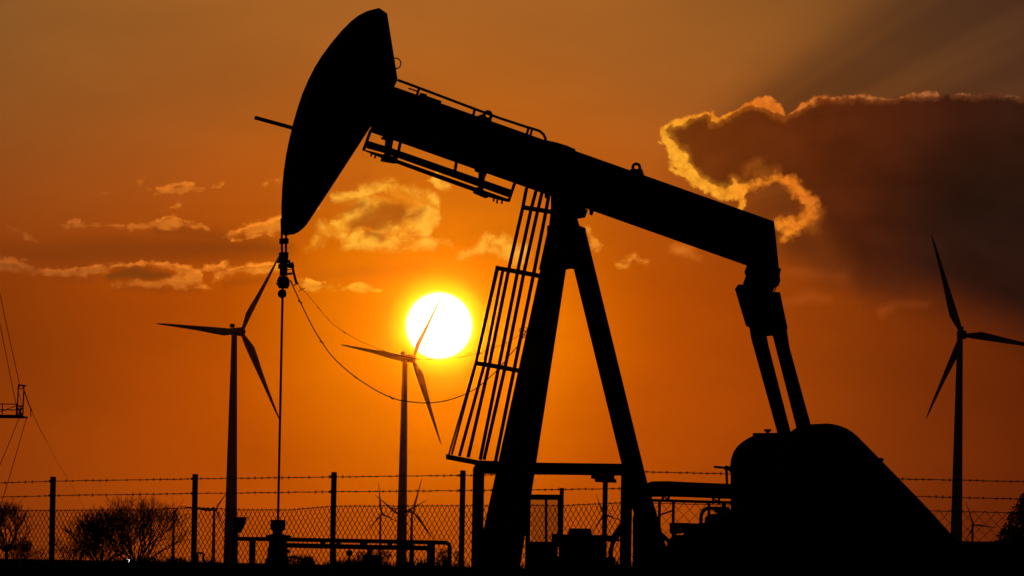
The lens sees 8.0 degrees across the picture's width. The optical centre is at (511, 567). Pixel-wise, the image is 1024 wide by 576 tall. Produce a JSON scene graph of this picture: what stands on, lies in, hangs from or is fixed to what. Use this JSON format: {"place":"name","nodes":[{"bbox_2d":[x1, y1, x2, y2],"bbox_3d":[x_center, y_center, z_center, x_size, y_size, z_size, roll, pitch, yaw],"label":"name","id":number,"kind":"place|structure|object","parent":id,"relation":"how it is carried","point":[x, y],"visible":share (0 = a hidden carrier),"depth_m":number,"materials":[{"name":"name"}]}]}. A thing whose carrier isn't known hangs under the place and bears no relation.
{"place":"outdoors","nodes":[
{"label":"outdoors","id":0,"kind":"place"},
{"bbox_2d":[0,558,468,568],"bbox_3d":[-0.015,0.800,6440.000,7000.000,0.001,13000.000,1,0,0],"label":"ground","id":1,"kind":"structure","parent":0,"point":[10,563],"depth_m":1975.70,"materials":[{"name":"soil"}]},
{"bbox_2d":[0,499,36,566],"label":"bare tree","id":2,"kind":"object","parent":1,"relation":"on","point":[5,507],"visible":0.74,"depth_m":639.87,"materials":[{"name":"black plant"}]},
{"bbox_2d":[7,536,48,567],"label":"shrub","id":3,"kind":"object","parent":1,"relation":"on","point":[21,551],"visible":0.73,"depth_m":599.80,"materials":[{"name":"black plant"}]},
{"bbox_2d":[0,295,113,560],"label":"service rig","id":4,"kind":"object","parent":1,"relation":"on","point":[17,415],"visible":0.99,"depth_m":204.99,"materials":[{"name":"metal"}]},
{"bbox_2d":[55,533,103,567],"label":"shrub","id":5,"kind":"object","parent":1,"relation":"on","point":[79,551],"visible":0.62,"depth_m":619.83,"materials":[{"name":"black plant"}]},
{"bbox_2d":[59,504,142,566],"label":"bare tree","id":6,"kind":"object","parent":1,"relation":"on","point":[103,531],"visible":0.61,"depth_m":689.00,"materials":[{"name":"black plant"}]},
{"bbox_2d":[84,493,190,559],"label":"bare tree","id":7,"kind":"object","parent":1,"relation":"on","point":[143,505],"visible":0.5,"depth_m":699.49,"materials":[{"name":"black plant"}]},
{"bbox_2d":[145,551,186,565],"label":"shrub","id":8,"kind":"object","parent":1,"relation":"on","point":[178,559],"visible":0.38,"depth_m":639.76,"materials":[{"name":"black plant"}]},
{"bbox_2d":[171,498,182,558],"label":"wind turbine","id":9,"kind":"object","parent":1,"relation":"on","point":[173,550],"visible":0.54,"depth_m":6999.09,"materials":[{"name":"grey paint"}]},
{"bbox_2d":[196,552,203,575],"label":"pipe hoop","id":10,"kind":"object","parent":1,"relation":"on","point":[197,559],"visible":1,"depth_m":115.99,"materials":[{"name":"metal"}]},
{"bbox_2d":[179,494,225,562],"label":"wind turbine","id":11,"kind":"object","parent":1,"relation":"on","point":[213,542],"visible":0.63,"depth_m":6998.78,"materials":[{"name":"grey paint"}]},
{"bbox_2d":[156,256,278,564],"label":"wind turbine","id":12,"kind":"object","parent":1,"relation":"on","point":[231,497],"visible":0.88,"depth_m":2298.91,"materials":[{"name":"grey paint"}]},
{"bbox_2d":[231,517,246,575],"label":"control box","id":13,"kind":"object","parent":1,"relation":"on","point":[238,524],"visible":1,"depth_m":114.91,"materials":[{"name":"metal"}]},
{"bbox_2d":[265,520,313,575],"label":"wellhead","id":14,"kind":"object","parent":1,"relation":"on","point":[277,560],"visible":1,"depth_m":113.48,"materials":[{"name":"metal"}]},
{"bbox_2d":[289,554,315,566],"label":"shrub","id":15,"kind":"object","parent":1,"relation":"on","point":[295,561],"visible":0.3,"depth_m":599.74,"materials":[{"name":"black plant"}]},
{"bbox_2d":[0,470,620,575],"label":"chain link fence","id":16,"kind":"object","parent":1,"relation":"on","point":[194,493],"visible":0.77,"depth_m":130.37,"materials":[{"name":"metal"}]},
{"bbox_2d":[249,541,434,575],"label":"flow pipe","id":17,"kind":"object","parent":1,"relation":"on","point":[430,550],"visible":1,"depth_m":114.51,"materials":[{"name":"metal"}]},
{"bbox_2d":[238,537,451,575],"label":"flow pipe","id":18,"kind":"object","parent":1,"relation":"on","point":[362,542],"visible":1,"depth_m":114.38,"materials":[{"name":"metal"}]},
{"bbox_2d":[346,550,352,575],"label":"pressure gauge","id":19,"kind":"object","parent":1,"relation":"on","point":[349,553],"visible":1,"depth_m":114.68,"materials":[{"name":"metal"}]},
{"bbox_2d":[362,549,378,575],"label":"valve box","id":20,"kind":"object","parent":1,"relation":"on","point":[370,565],"visible":1,"depth_m":114.50,"materials":[{"name":"metal"}]},
{"bbox_2d":[353,549,391,564],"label":"shrub","id":21,"kind":"object","parent":1,"relation":"on","point":[358,555],"visible":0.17,"depth_m":599.77,"materials":[{"name":"black plant"}]},
{"bbox_2d":[368,482,395,554],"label":"wind turbine","id":22,"kind":"object","parent":1,"relation":"on","point":[381,513],"visible":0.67,"depth_m":6999.70,"materials":[{"name":"grey paint"}]},
{"bbox_2d":[342,293,442,565],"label":"wind turbine","id":23,"kind":"object","parent":1,"relation":"on","point":[402,483],"visible":0.91,"depth_m":2598.99,"materials":[{"name":"grey paint"}]},
{"bbox_2d":[374,494,426,513],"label":"wind turbine","id":24,"kind":"object","parent":1,"relation":"on","point":[393,510],"visible":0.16,"depth_m":7197.94,"materials":[{"name":"grey paint"}]},
{"bbox_2d":[388,479,433,560],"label":"wind turbine","id":25,"kind":"object","parent":1,"relation":"on","point":[417,517],"visible":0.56,"depth_m":6499.92,"materials":[{"name":"grey paint"}]},
{"bbox_2d":[435,547,466,568],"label":"shrub","id":26,"kind":"object","parent":1,"relation":"on","point":[443,558],"visible":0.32,"depth_m":599.83,"materials":[{"name":"black plant"}]},
{"bbox_2d":[525,488,563,575],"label":"glazed cabinet","id":27,"kind":"object","parent":1,"relation":"on","point":[541,548],"visible":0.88,"depth_m":117.54,"materials":[{"name":"metal"}]},
{"bbox_2d":[471,463,631,575],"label":"portal frame","id":28,"kind":"object","parent":1,"relation":"on","point":[605,473],"visible":0.72,"depth_m":116.51,"materials":[{"name":"metal"}]},
{"bbox_2d":[533,528,618,575],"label":"pump unit","id":29,"kind":"object","parent":1,"relation":"on","point":[582,551],"visible":0.86,"depth_m":117.50,"materials":[{"name":"metal"}]},
{"bbox_2d":[592,495,619,531],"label":"wind turbine","id":30,"kind":"object","parent":1,"relation":"on","point":[601,511],"visible":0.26,"depth_m":7198.66,"materials":[{"name":"grey paint"}]},
{"bbox_2d":[254,8,968,575],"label":"pump jack","id":31,"kind":"object","parent":1,"relation":"on","point":[808,498],"visible":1,"depth_m":114.86,"materials":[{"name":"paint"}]},
{"bbox_2d":[291,281,526,402],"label":"slack cable","id":32,"kind":"object","parent":31,"relation":"hanging from","point":[392,398],"visible":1,"depth_m":114.24,"materials":[{"name":"black metal"}]},
{"bbox_2d":[299,287,523,359],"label":"slack cable","id":33,"kind":"object","parent":31,"relation":"hanging from","point":[389,352],"visible":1,"depth_m":114.25,"materials":[{"name":"black metal"}]},
{"bbox_2d":[648,481,730,542],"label":"horizontal tank","id":34,"kind":"object","parent":1,"relation":"on","point":[665,489],"visible":0.71,"depth_m":118.50,"materials":[{"name":"metal"}]},
{"bbox_2d":[631,470,1023,575],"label":"chain link fence","id":35,"kind":"object","parent":1,"relation":"on","point":[916,479],"visible":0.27,"depth_m":120.00,"materials":[{"name":"metal"}]},
{"bbox_2d":[926,235,1023,540],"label":"wind turbine","id":36,"kind":"object","parent":1,"relation":"on","point":[957,352],"visible":0.97,"depth_m":2199.09,"materials":[{"name":"grey paint"}]},
{"bbox_2d":[965,503,995,541],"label":"wind turbine","id":37,"kind":"object","parent":1,"relation":"on","point":[972,532],"visible":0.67,"depth_m":6999.26,"materials":[{"name":"grey paint"}]},
{"bbox_2d":[994,493,1023,541],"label":"dense tree","id":38,"kind":"object","parent":1,"relation":"on","point":[1013,535],"visible":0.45,"depth_m":559.64,"materials":[{"name":"black plant"}]},
{"bbox_2d":[0,552,1023,575],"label":"rough grass","id":39,"kind":"structure","parent":0,"point":[1001,570],"depth_m":169.51,"materials":[{"name":"black plant"}]},
{"bbox_2d":[0,0,1023,567],"label":"sky","id":40,"kind":"structure","parent":0,"point":[141,184],"materials":[{"name":"orange"}]}
]}

